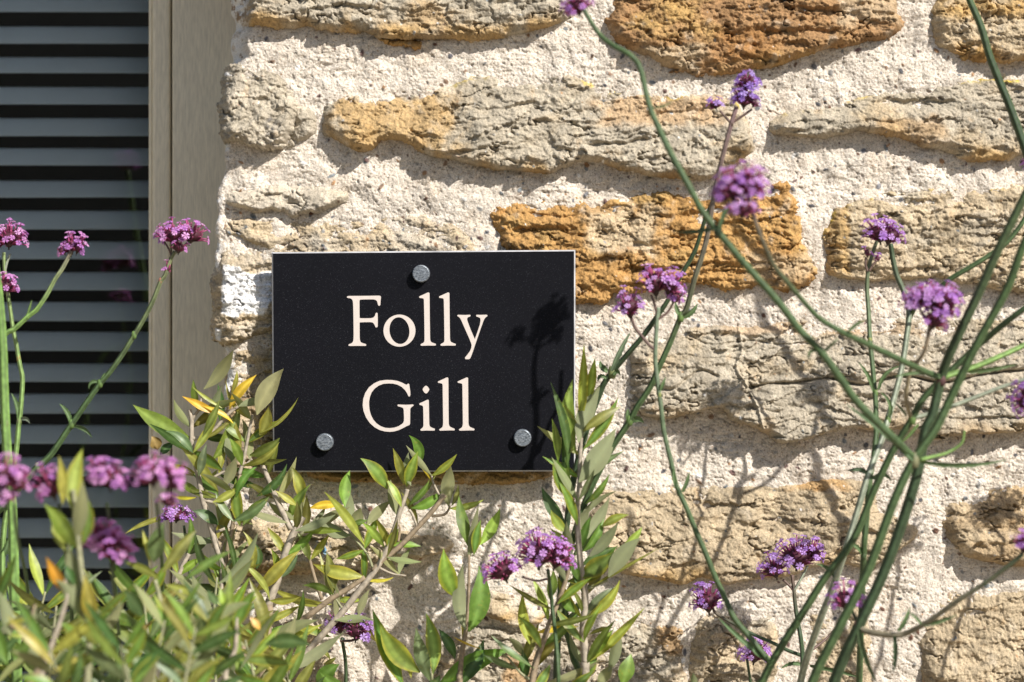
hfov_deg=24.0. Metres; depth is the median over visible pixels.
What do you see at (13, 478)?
verbena plant
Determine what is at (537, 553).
verbena plant
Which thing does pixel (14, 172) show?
room
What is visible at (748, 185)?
verbena plant
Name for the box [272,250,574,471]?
house sign
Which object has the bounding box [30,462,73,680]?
verbena plant
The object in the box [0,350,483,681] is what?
olive bush
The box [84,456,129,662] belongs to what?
verbena plant
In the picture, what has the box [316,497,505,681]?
olive shoot
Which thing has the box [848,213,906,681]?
verbena plant
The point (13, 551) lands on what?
verbena plant
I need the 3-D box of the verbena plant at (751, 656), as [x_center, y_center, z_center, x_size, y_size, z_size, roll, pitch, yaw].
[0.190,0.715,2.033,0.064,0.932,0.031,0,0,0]
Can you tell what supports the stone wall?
on the ground
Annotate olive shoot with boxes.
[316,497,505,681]
[484,346,697,681]
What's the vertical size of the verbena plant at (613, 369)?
1.294 m
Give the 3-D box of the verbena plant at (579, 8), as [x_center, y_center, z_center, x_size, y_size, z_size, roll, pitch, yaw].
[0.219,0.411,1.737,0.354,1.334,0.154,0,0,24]
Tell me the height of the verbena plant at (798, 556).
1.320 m
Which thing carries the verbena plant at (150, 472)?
on the ground
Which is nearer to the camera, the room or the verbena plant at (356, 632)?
the verbena plant at (356, 632)
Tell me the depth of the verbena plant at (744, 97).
1.91 m
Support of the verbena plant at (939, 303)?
on the ground
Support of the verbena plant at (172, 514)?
on the ground
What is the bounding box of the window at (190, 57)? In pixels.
[149,0,235,681]
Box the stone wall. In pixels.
[209,0,1023,681]
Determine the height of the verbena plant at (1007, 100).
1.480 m
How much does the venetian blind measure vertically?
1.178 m
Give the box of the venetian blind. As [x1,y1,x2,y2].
[0,0,148,681]
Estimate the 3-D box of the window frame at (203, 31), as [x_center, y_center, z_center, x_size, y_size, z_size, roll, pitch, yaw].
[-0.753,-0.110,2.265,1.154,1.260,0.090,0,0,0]
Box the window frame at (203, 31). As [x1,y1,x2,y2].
[172,0,235,681]
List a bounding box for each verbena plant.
[0,217,209,512]
[0,218,29,663]
[0,273,21,681]
[0,452,32,605]
[6,231,88,335]
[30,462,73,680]
[81,517,137,681]
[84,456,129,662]
[128,450,189,673]
[156,504,196,578]
[324,607,373,681]
[480,527,576,681]
[553,182,724,678]
[559,0,1023,681]
[559,69,762,669]
[611,263,1023,681]
[688,158,1023,681]
[710,160,1023,681]
[737,636,771,681]
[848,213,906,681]
[966,0,1023,156]
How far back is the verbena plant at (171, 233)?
1.96 m
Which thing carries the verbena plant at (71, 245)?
on the ground
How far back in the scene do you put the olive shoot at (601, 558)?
1.93 m
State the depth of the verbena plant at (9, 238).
1.97 m
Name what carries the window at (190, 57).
attached to the stone wall
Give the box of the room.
[0,12,148,670]
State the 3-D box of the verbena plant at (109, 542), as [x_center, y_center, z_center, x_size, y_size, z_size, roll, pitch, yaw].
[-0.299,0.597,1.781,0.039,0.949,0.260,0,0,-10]

